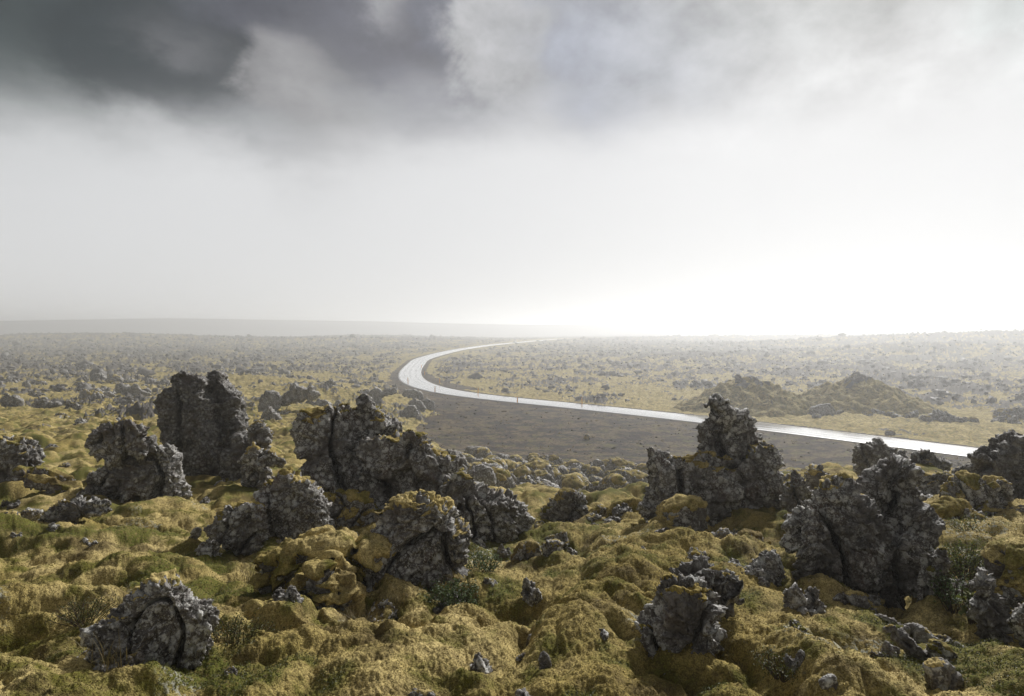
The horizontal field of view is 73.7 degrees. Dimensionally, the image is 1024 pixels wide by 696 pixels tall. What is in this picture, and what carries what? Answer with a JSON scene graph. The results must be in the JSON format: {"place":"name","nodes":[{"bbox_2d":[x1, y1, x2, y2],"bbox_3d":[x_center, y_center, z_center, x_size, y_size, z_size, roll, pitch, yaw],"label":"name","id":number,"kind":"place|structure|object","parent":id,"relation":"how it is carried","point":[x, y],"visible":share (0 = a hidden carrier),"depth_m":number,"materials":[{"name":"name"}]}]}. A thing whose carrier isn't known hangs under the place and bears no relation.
{"place":"outdoors","nodes":[
{"label":"outdoors","id":0,"kind":"place"},
{"bbox_2d":[0,318,1023,695],"bbox_3d":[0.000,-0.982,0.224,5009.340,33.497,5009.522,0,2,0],"label":"ground","id":1,"kind":"structure","parent":0,"point":[68,438],"depth_m":6.44,"materials":[{"name":"plant"}]},
{"bbox_2d":[0,393,24,406],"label":"lava rock","id":2,"kind":"object","parent":1,"relation":"on","point":[15,400],"visible":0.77,"depth_m":59.34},
{"bbox_2d":[0,433,45,482],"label":"lava rock","id":3,"kind":"object","parent":1,"relation":"on","point":[17,450],"visible":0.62,"depth_m":11.50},
{"bbox_2d":[19,507,43,520],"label":"lava rock","id":4,"kind":"object","parent":1,"relation":"on","point":[31,514],"visible":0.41,"depth_m":8.73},
{"bbox_2d":[31,397,61,407],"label":"lava rock","id":5,"kind":"object","parent":1,"relation":"on","point":[43,402],"visible":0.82,"depth_m":55.69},
{"bbox_2d":[12,465,84,493],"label":"mossy rock","id":6,"kind":"object","parent":1,"relation":"on","point":[43,477],"visible":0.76,"depth_m":10.95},
{"bbox_2d":[38,495,112,523],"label":"lava rock","id":7,"kind":"object","parent":1,"relation":"on","point":[73,510],"visible":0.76,"depth_m":8.13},
{"bbox_2d":[45,593,116,632],"bbox_3d":[-2.909,1.798,4.654,0.482,0.180,0.429,0,2,0],"label":"crowberry shrub","id":8,"kind":"object","parent":1,"relation":"on","point":[78,617],"visible":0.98,"depth_m":4.64,"materials":[{"name":"green plant"}]},
{"bbox_2d":[81,389,103,400],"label":"lava rock","id":9,"kind":"object","parent":1,"relation":"on","point":[91,395],"visible":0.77,"depth_m":71.77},
{"bbox_2d":[70,627,148,672],"bbox_3d":[-2.076,1.556,3.490,0.374,0.222,0.406,0,2,0],"label":"grass tuft","id":10,"kind":"object","parent":1,"relation":"on","point":[107,659],"visible":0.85,"depth_m":3.50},
{"bbox_2d":[89,581,131,608],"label":"grass tuft","id":11,"kind":"object","parent":1,"relation":"on","point":[119,597],"visible":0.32,"depth_m":4.94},
{"bbox_2d":[115,395,134,404],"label":"lava rock","id":12,"kind":"object","parent":1,"relation":"on","point":[126,399],"visible":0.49,"depth_m":63.93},
{"bbox_2d":[109,650,145,668],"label":"lava rock","id":13,"kind":"object","parent":1,"relation":"on","point":[137,658],"visible":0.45,"depth_m":3.56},
{"bbox_2d":[118,383,151,395],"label":"lava rock","id":14,"kind":"object","parent":1,"relation":"on","point":[134,389],"visible":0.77,"depth_m":83.50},
{"bbox_2d":[84,416,192,503],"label":"lava rock","id":15,"kind":"object","parent":1,"relation":"on","point":[139,465],"visible":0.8,"depth_m":10.71,"materials":[{"name":"stone"}]},
{"bbox_2d":[79,568,219,669],"bbox_3d":[-2.031,1.641,3.884,0.734,0.734,0.402,0,2,0],"label":"lava rock","id":16,"kind":"object","parent":1,"relation":"on","point":[170,616],"visible":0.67,"depth_m":3.78,"materials":[{"name":"stone"}]},
{"bbox_2d":[152,370,250,480],"bbox_3d":[-6.109,1.800,14.110,2.524,2.710,1.616,0,2,0],"label":"lava rock","id":17,"kind":"object","parent":1,"relation":"on","point":[203,423],"visible":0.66,"depth_m":13.83,"materials":[{"name":"stone"}]},
{"bbox_2d":[195,539,222,556],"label":"lava rock","id":18,"kind":"object","parent":1,"relation":"on","point":[210,547],"visible":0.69,"depth_m":6.58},
{"bbox_2d":[203,501,270,555],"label":"lava rock","id":19,"kind":"object","parent":1,"relation":"on","point":[239,528],"visible":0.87,"depth_m":6.88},
{"bbox_2d":[210,608,275,655],"bbox_3d":[-1.747,1.787,4.257,0.502,0.258,0.513,0,2,0],"label":"bilberry shrub","id":20,"kind":"object","parent":1,"relation":"on","point":[235,629],"visible":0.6,"depth_m":4.25,"materials":[{"name":"green plant"}]},
{"bbox_2d":[246,420,273,467],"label":"lava rock","id":21,"kind":"object","parent":1,"relation":"on","point":[259,433],"visible":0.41,"depth_m":13.34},
{"bbox_2d":[237,442,285,488],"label":"lava rock","id":22,"kind":"object","parent":1,"relation":"on","point":[255,462],"visible":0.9,"depth_m":11.50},
{"bbox_2d":[259,406,281,420],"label":"lava rock","id":23,"kind":"object","parent":1,"relation":"on","point":[269,413],"visible":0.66,"depth_m":45.95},
{"bbox_2d":[272,585,303,602],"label":"lava rock","id":24,"kind":"object","parent":1,"relation":"on","point":[290,593],"visible":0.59,"depth_m":4.73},
{"bbox_2d":[258,383,320,411],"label":"lava rock","id":25,"kind":"object","parent":1,"relation":"on","point":[294,394],"visible":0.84,"depth_m":54.74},
{"bbox_2d":[253,466,334,540],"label":"lava rock","id":26,"kind":"object","parent":1,"relation":"on","point":[292,498],"visible":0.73,"depth_m":7.22,"materials":[{"name":"stone"}]},
{"bbox_2d":[306,398,332,405],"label":"lava rock","id":27,"kind":"object","parent":1,"relation":"on","point":[319,402],"visible":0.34,"depth_m":75.91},
{"bbox_2d":[249,524,396,618],"bbox_3d":[-1.552,1.884,5.447,1.233,0.777,1.031,0,2,0],"label":"mossy rock","id":28,"kind":"object","parent":1,"relation":"on","point":[327,566],"visible":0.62,"depth_m":5.44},
{"bbox_2d":[323,488,378,529],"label":"lava rock","id":29,"kind":"object","parent":1,"relation":"on","point":[352,509],"visible":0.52,"depth_m":7.72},
{"bbox_2d":[331,604,382,624],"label":"grass tuft","id":30,"kind":"object","parent":1,"relation":"on","point":[359,615],"visible":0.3,"depth_m":4.70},
{"bbox_2d":[289,393,462,508],"bbox_3d":[-1.729,1.619,8.717,2.234,2.055,1.054,0,2,10],"label":"lava rock","id":31,"kind":"object","parent":1,"relation":"on","point":[366,444],"visible":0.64,"depth_m":8.45,"materials":[{"name":"stone"}]},
{"bbox_2d":[366,599,397,622],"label":"lava rock","id":32,"kind":"object","parent":1,"relation":"on","point":[383,610],"visible":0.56,"depth_m":5.05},
{"bbox_2d":[368,387,396,401],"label":"lava rock","id":33,"kind":"object","parent":1,"relation":"on","point":[376,393],"visible":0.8,"depth_m":90.71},
{"bbox_2d":[369,578,422,607],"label":"grass tuft","id":34,"kind":"object","parent":1,"relation":"on","point":[404,596],"visible":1,"depth_m":5.15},
{"bbox_2d":[403,405,419,416],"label":"lava rock","id":35,"kind":"object","parent":1,"relation":"on","point":[410,410],"visible":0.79,"depth_m":87.06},
{"bbox_2d":[408,398,425,410],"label":"lava rock","id":36,"kind":"object","parent":1,"relation":"on","point":[419,404],"visible":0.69,"depth_m":91.42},
{"bbox_2d":[362,489,472,593],"bbox_3d":[-0.813,1.742,5.822,0.956,1.028,0.694,0,2,0],"label":"lava rock","id":37,"kind":"object","parent":1,"relation":"on","point":[428,534],"visible":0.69,"depth_m":5.69,"materials":[{"name":"stone"}]},
{"bbox_2d":[408,688,434,695],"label":"lava rock","id":38,"kind":"object","parent":1,"relation":"on","point":[420,692],"visible":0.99,"depth_m":3.54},
{"bbox_2d":[432,591,461,613],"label":"lava rock","id":39,"kind":"object","parent":1,"relation":"on","point":[437,610],"visible":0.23,"depth_m":5.23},
{"bbox_2d":[417,574,481,609],"bbox_3d":[-0.444,1.915,5.313,0.476,0.283,0.483,1,2,31],"label":"willow shrub","id":40,"kind":"object","parent":1,"relation":"on","point":[448,590],"visible":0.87,"depth_m":5.24,"materials":[{"name":"green plant"}]},
{"bbox_2d":[442,449,467,472],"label":"boulder","id":41,"kind":"object","parent":1,"relation":"on","point":[460,454],"visible":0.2,"depth_m":31.87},
{"bbox_2d":[470,652,492,673],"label":"lava rock","id":42,"kind":"object","parent":1,"relation":"on","point":[480,664],"visible":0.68,"depth_m":3.81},
{"bbox_2d":[467,464,496,486],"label":"boulder","id":43,"kind":"object","parent":1,"relation":"on","point":[480,473],"visible":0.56,"depth_m":24.68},
{"bbox_2d":[473,447,491,458],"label":"boulder","id":44,"kind":"object","parent":1,"relation":"on","point":[480,452],"visible":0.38,"depth_m":52.33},
{"bbox_2d":[462,544,503,572],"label":"willow shrub","id":45,"kind":"object","parent":1,"relation":"on","point":[479,563],"visible":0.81,"depth_m":5.95,"materials":[{"name":"green plant"}]},
{"bbox_2d":[438,467,535,543],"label":"lava rock","id":46,"kind":"object","parent":1,"relation":"on","point":[487,513],"visible":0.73,"depth_m":7.80,"materials":[{"name":"stone"}]},
{"bbox_2d":[479,455,507,469],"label":"boulder","id":47,"kind":"object","parent":1,"relation":"on","point":[501,461],"visible":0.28,"depth_m":36.90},
{"bbox_2d":[491,466,516,488],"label":"boulder","id":48,"kind":"object","parent":1,"relation":"on","point":[506,479],"visible":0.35,"depth_m":25.57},
{"bbox_2d":[497,544,510,557],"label":"lava rock","id":49,"kind":"object","parent":1,"relation":"on","point":[502,551],"visible":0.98,"depth_m":7.22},
{"bbox_2d":[0,329,1023,404],"bbox_3d":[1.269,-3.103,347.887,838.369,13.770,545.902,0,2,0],"label":"lava rubble","id":50,"kind":"object","parent":1,"relation":"on","point":[145,371],"visible":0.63,"depth_m":220.63,"materials":[{"name":"stone"}]},
{"bbox_2d":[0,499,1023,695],"bbox_3d":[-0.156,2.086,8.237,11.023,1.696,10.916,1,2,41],"label":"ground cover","id":51,"kind":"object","parent":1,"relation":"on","point":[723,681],"visible":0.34,"depth_m":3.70,"materials":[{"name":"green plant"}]},
{"bbox_2d":[711,528,733,538],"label":"lava rock","id":52,"kind":"object","parent":51,"relation":"on","point":[720,533],"visible":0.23,"depth_m":6.60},
{"bbox_2d":[966,567,1015,645],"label":"lava rock","id":53,"kind":"object","parent":51,"relation":"on","point":[989,610],"visible":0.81,"depth_m":4.06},
{"bbox_2d":[505,459,521,471],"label":"boulder","id":54,"kind":"object","parent":1,"relation":"on","point":[512,465],"visible":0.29,"depth_m":41.46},
{"bbox_2d":[513,465,537,480],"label":"boulder","id":55,"kind":"object","parent":1,"relation":"on","point":[522,470],"visible":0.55,"depth_m":35.16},
{"bbox_2d":[510,538,541,561],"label":"lava rock","id":56,"kind":"object","parent":1,"relation":"on","point":[528,549],"visible":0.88,"depth_m":6.40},
{"bbox_2d":[520,577,541,606],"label":"lava rock","id":57,"kind":"object","parent":1,"relation":"on","point":[531,594],"visible":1,"depth_m":5.19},
{"bbox_2d":[519,459,554,477],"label":"boulder","id":58,"kind":"object","parent":1,"relation":"on","point":[536,464],"visible":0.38,"depth_m":39.50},
{"bbox_2d":[538,651,551,669],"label":"lava rock","id":59,"kind":"object","parent":1,"relation":"on","point":[544,659],"visible":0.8,"depth_m":3.69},
{"bbox_2d":[534,469,555,482],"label":"boulder","id":60,"kind":"object","parent":1,"relation":"on","point":[544,474],"visible":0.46,"depth_m":36.66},
{"bbox_2d":[541,539,563,556],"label":"lava rock","id":61,"kind":"object","parent":1,"relation":"on","point":[549,547],"visible":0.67,"depth_m":6.33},
{"bbox_2d":[543,531,569,548],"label":"lava rock","id":62,"kind":"object","parent":1,"relation":"on","point":[561,536],"visible":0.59,"depth_m":7.52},
{"bbox_2d":[540,487,588,521],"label":"lava rock","id":63,"kind":"object","parent":1,"relation":"on","point":[564,504],"visible":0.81,"depth_m":9.37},
{"bbox_2d":[557,474,588,489],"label":"boulder","id":64,"kind":"object","parent":1,"relation":"on","point":[574,481],"visible":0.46,"depth_m":31.87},
{"bbox_2d":[582,481,599,491],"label":"boulder","id":65,"kind":"object","parent":1,"relation":"on","point":[592,486],"visible":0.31,"depth_m":25.24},
{"bbox_2d":[585,512,603,522],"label":"lava rock","id":66,"kind":"object","parent":1,"relation":"on","point":[592,517],"visible":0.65,"depth_m":9.19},
{"bbox_2d":[585,466,604,477],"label":"boulder","id":67,"kind":"object","parent":1,"relation":"on","point":[595,471],"visible":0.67,"depth_m":42.95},
{"bbox_2d":[588,504,607,516],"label":"lava rock","id":68,"kind":"object","parent":1,"relation":"on","point":[600,509],"visible":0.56,"depth_m":9.82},
{"bbox_2d":[599,473,628,490],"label":"boulder","id":69,"kind":"object","parent":1,"relation":"on","point":[615,480],"visible":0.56,"depth_m":24.38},
{"bbox_2d":[605,458,628,470],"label":"boulder","id":70,"kind":"object","parent":1,"relation":"on","point":[613,463],"visible":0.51,"depth_m":47.48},
{"bbox_2d":[611,502,628,517],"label":"lava rock","id":71,"kind":"object","parent":1,"relation":"on","point":[618,511],"visible":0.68,"depth_m":9.38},
{"bbox_2d":[606,497,641,517],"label":"mossy rock","id":72,"kind":"object","parent":1,"relation":"on","point":[632,502],"visible":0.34,"depth_m":9.62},
{"bbox_2d":[615,469,648,483],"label":"boulder","id":73,"kind":"object","parent":1,"relation":"on","point":[633,476],"visible":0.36,"depth_m":35.45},
{"bbox_2d":[620,519,647,526],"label":"lava rock","id":74,"kind":"object","parent":1,"relation":"on","point":[633,522],"visible":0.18,"depth_m":8.70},
{"bbox_2d":[387,370,968,466],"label":"gravel stones","id":75,"kind":"object","parent":1,"relation":"on","point":[590,429],"visible":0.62,"depth_m":80.71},
{"bbox_2d":[388,372,967,462],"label":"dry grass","id":76,"kind":"structure","parent":1,"relation":"on","point":[646,431],"depth_m":76.15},
{"bbox_2d":[650,494,709,531],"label":"mossy rock","id":77,"kind":"object","parent":1,"relation":"on","point":[680,510],"visible":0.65,"depth_m":7.62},
{"bbox_2d":[634,553,744,681],"bbox_3d":[1.045,1.606,4.030,0.524,0.628,0.847,1,2,28],"label":"lava rock","id":78,"kind":"object","parent":1,"relation":"on","point":[695,600],"visible":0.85,"depth_m":3.82,"materials":[{"name":"stone"}]},
{"bbox_2d":[687,547,708,558],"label":"lava rock","id":79,"kind":"object","parent":1,"relation":"on","point":[693,551],"visible":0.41,"depth_m":5.45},
{"bbox_2d":[636,440,786,526],"bbox_3d":[2.529,1.868,8.537,2.018,1.389,0.794,0,2,0],"label":"lava rock","id":80,"kind":"object","parent":1,"relation":"on","point":[723,486],"visible":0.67,"depth_m":8.35,"materials":[{"name":"stone"}]},
{"bbox_2d":[694,393,762,459],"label":"lava rock","id":81,"kind":"object","parent":80,"relation":"on","point":[724,428],"visible":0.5,"depth_m":8.57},
{"bbox_2d":[734,529,771,544],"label":"mossy rock","id":82,"kind":"object","parent":1,"relation":"on","point":[758,535],"visible":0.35,"depth_m":6.92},
{"bbox_2d":[732,549,785,586],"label":"lava rock","id":83,"kind":"object","parent":1,"relation":"on","point":[767,565],"visible":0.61,"depth_m":5.10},
{"bbox_2d":[751,643,805,687],"bbox_3d":[1.339,1.565,3.397,0.277,0.165,0.309,0,2,0],"label":"crowberry shrub","id":84,"kind":"object","parent":1,"relation":"on","point":[774,666],"visible":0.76,"depth_m":3.38,"materials":[{"name":"green plant"}]},
{"bbox_2d":[783,649,804,672],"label":"lava rock","id":85,"kind":"object","parent":1,"relation":"on","point":[799,656],"visible":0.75,"depth_m":3.35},
{"bbox_2d":[779,469,812,518],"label":"lava rock","id":86,"kind":"object","parent":1,"relation":"on","point":[795,488],"visible":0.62,"depth_m":7.80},
{"bbox_2d":[789,619,806,632],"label":"lava rock","id":87,"kind":"object","parent":1,"relation":"on","point":[794,623],"visible":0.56,"depth_m":3.96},
{"bbox_2d":[783,582,826,615],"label":"lava rock","id":88,"kind":"object","parent":1,"relation":"on","point":[797,599],"visible":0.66,"depth_m":4.34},
{"bbox_2d":[803,464,829,489],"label":"lava rock","id":89,"kind":"object","parent":1,"relation":"on","point":[814,473],"visible":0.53,"depth_m":9.79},
{"bbox_2d":[818,673,837,689],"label":"lava rock","id":90,"kind":"object","parent":1,"relation":"on","point":[827,681],"visible":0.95,"depth_m":3.04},
{"bbox_2d":[833,589,873,608],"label":"lava rock","id":91,"kind":"object","parent":1,"relation":"on","point":[856,598],"visible":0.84,"depth_m":4.77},
{"bbox_2d":[779,453,945,610],"bbox_3d":[2.797,1.543,5.419,1.379,1.354,0.796,0,2,0],"label":"lava rock","id":92,"kind":"object","parent":1,"relation":"on","point":[879,527],"visible":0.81,"depth_m":5.25,"materials":[{"name":"stone"}]},
{"bbox_2d":[852,437,908,475],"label":"lava rock","id":93,"kind":"object","parent":1,"relation":"on","point":[867,455],"visible":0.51,"depth_m":12.19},
{"bbox_2d":[869,641,896,658],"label":"lava rock","id":94,"kind":"object","parent":1,"relation":"on","point":[887,647],"visible":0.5,"depth_m":3.42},
{"bbox_2d":[882,624,930,660],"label":"lava rock","id":95,"kind":"object","parent":1,"relation":"on","point":[904,641],"visible":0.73,"depth_m":3.63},
{"bbox_2d":[902,622,939,643],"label":"lava rock","id":96,"kind":"object","parent":1,"relation":"on","point":[922,634],"visible":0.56,"depth_m":3.98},
{"bbox_2d":[910,448,952,470],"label":"lava rock","id":97,"kind":"object","parent":1,"relation":"on","point":[918,456],"visible":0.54,"depth_m":12.01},
{"bbox_2d":[917,470,953,494],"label":"lava rock","id":98,"kind":"object","parent":1,"relation":"on","point":[933,482],"visible":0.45,"depth_m":9.99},
{"bbox_2d":[916,547,955,601],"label":"lava rock","id":99,"kind":"object","parent":1,"relation":"on","point":[937,560],"visible":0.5,"depth_m":4.79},
{"bbox_2d":[926,638,957,663],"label":"lava rock","id":100,"kind":"object","parent":1,"relation":"on","point":[938,648],"visible":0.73,"depth_m":3.53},
{"bbox_2d":[922,657,963,690],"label":"lava rock","id":101,"kind":"object","parent":1,"relation":"on","point":[941,673],"visible":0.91,"depth_m":3.22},
{"bbox_2d":[927,496,972,519],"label":"mossy rock","id":102,"kind":"object","parent":1,"relation":"on","point":[950,507],"visible":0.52,"depth_m":7.55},
{"bbox_2d":[929,565,974,613],"bbox_3d":[2.988,1.625,4.579,0.345,0.317,0.343,1,2,33],"label":"willow shrub","id":103,"kind":"object","parent":1,"relation":"on","point":[943,581],"visible":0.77,"depth_m":4.61,"materials":[{"name":"green plant"}]},
{"bbox_2d":[934,538,986,580],"bbox_3d":[3.552,1.661,5.350,0.632,0.325,0.546,-2,2,-44],"label":"willow shrub","id":104,"kind":"object","parent":1,"relation":"on","point":[970,561],"visible":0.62,"depth_m":5.31,"materials":[{"name":"green plant"}]},
{"bbox_2d":[956,587,976,623],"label":"leafy herb","id":105,"kind":"object","parent":1,"relation":"on","point":[966,606],"visible":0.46,"depth_m":4.34,"materials":[{"name":"green plant"}]},
{"bbox_2d":[963,508,987,520],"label":"lava rock","id":106,"kind":"object","parent":1,"relation":"on","point":[968,512],"visible":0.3,"depth_m":7.43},
{"bbox_2d":[939,470,1013,515],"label":"lava rock","id":107,"kind":"object","parent":1,"relation":"on","point":[990,495],"visible":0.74,"depth_m":7.94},
{"bbox_2d":[945,512,1019,536],"bbox_3d":[4.210,1.596,6.050,0.705,0.254,0.660,1,2,40],"label":"willow shrub","id":108,"kind":"object","parent":1,"relation":"on","point":[968,520],"visible":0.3,"depth_m":6.10,"materials":[{"name":"green plant"}]},
{"bbox_2d":[966,428,1023,499],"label":"lava rock","id":109,"kind":"object","parent":1,"relation":"on","point":[1000,455],"visible":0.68,"depth_m":9.10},
{"bbox_2d":[980,535,1023,613],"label":"mossy rock","id":110,"kind":"object","parent":1,"relation":"on","point":[1003,558],"visible":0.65,"depth_m":4.25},
{"bbox_2d":[992,408,1018,419],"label":"lava rock","id":111,"kind":"object","parent":1,"relation":"on","point":[1007,413],"visible":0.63,"depth_m":90.16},
{"bbox_2d":[1006,603,1023,648],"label":"lava rock","id":112,"kind":"object","parent":1,"relation":"on","point":[1015,621],"visible":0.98,"depth_m":3.79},
{"bbox_2d":[0,0,1023,328],"label":"sky","id":113,"kind":"structure","parent":0,"point":[716,163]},
{"bbox_2d":[386,335,978,469],"bbox_3d":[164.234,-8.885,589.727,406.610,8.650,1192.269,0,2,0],"label":"embankment","id":114,"kind":"structure","parent":0,"point":[520,441],"depth_m":78.12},
{"bbox_2d":[402,389,423,399],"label":"lava rock","id":115,"kind":"object","parent":114,"relation":"on","point":[412,393],"visible":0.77,"depth_m":108.91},
{"bbox_2d":[398,334,977,456],"bbox_3d":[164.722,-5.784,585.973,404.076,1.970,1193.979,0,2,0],"label":"road","id":116,"kind":"structure","parent":0,"point":[411,370],"depth_m":95.69,"materials":[{"name":"asphalt"}]},
{"bbox_2d":[672,376,818,416],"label":"hill","id":117,"kind":"structure","parent":0,"point":[756,396],"depth_m":99.59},
{"bbox_2d":[807,403,836,415],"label":"lava rock","id":118,"kind":"object","parent":117,"relation":"on","point":[826,409],"visible":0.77,"depth_m":94.64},
{"bbox_2d":[801,372,946,414],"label":"hill","id":119,"kind":"structure","parent":0,"point":[858,395],"depth_m":100.37,"materials":[{"name":"plant"}]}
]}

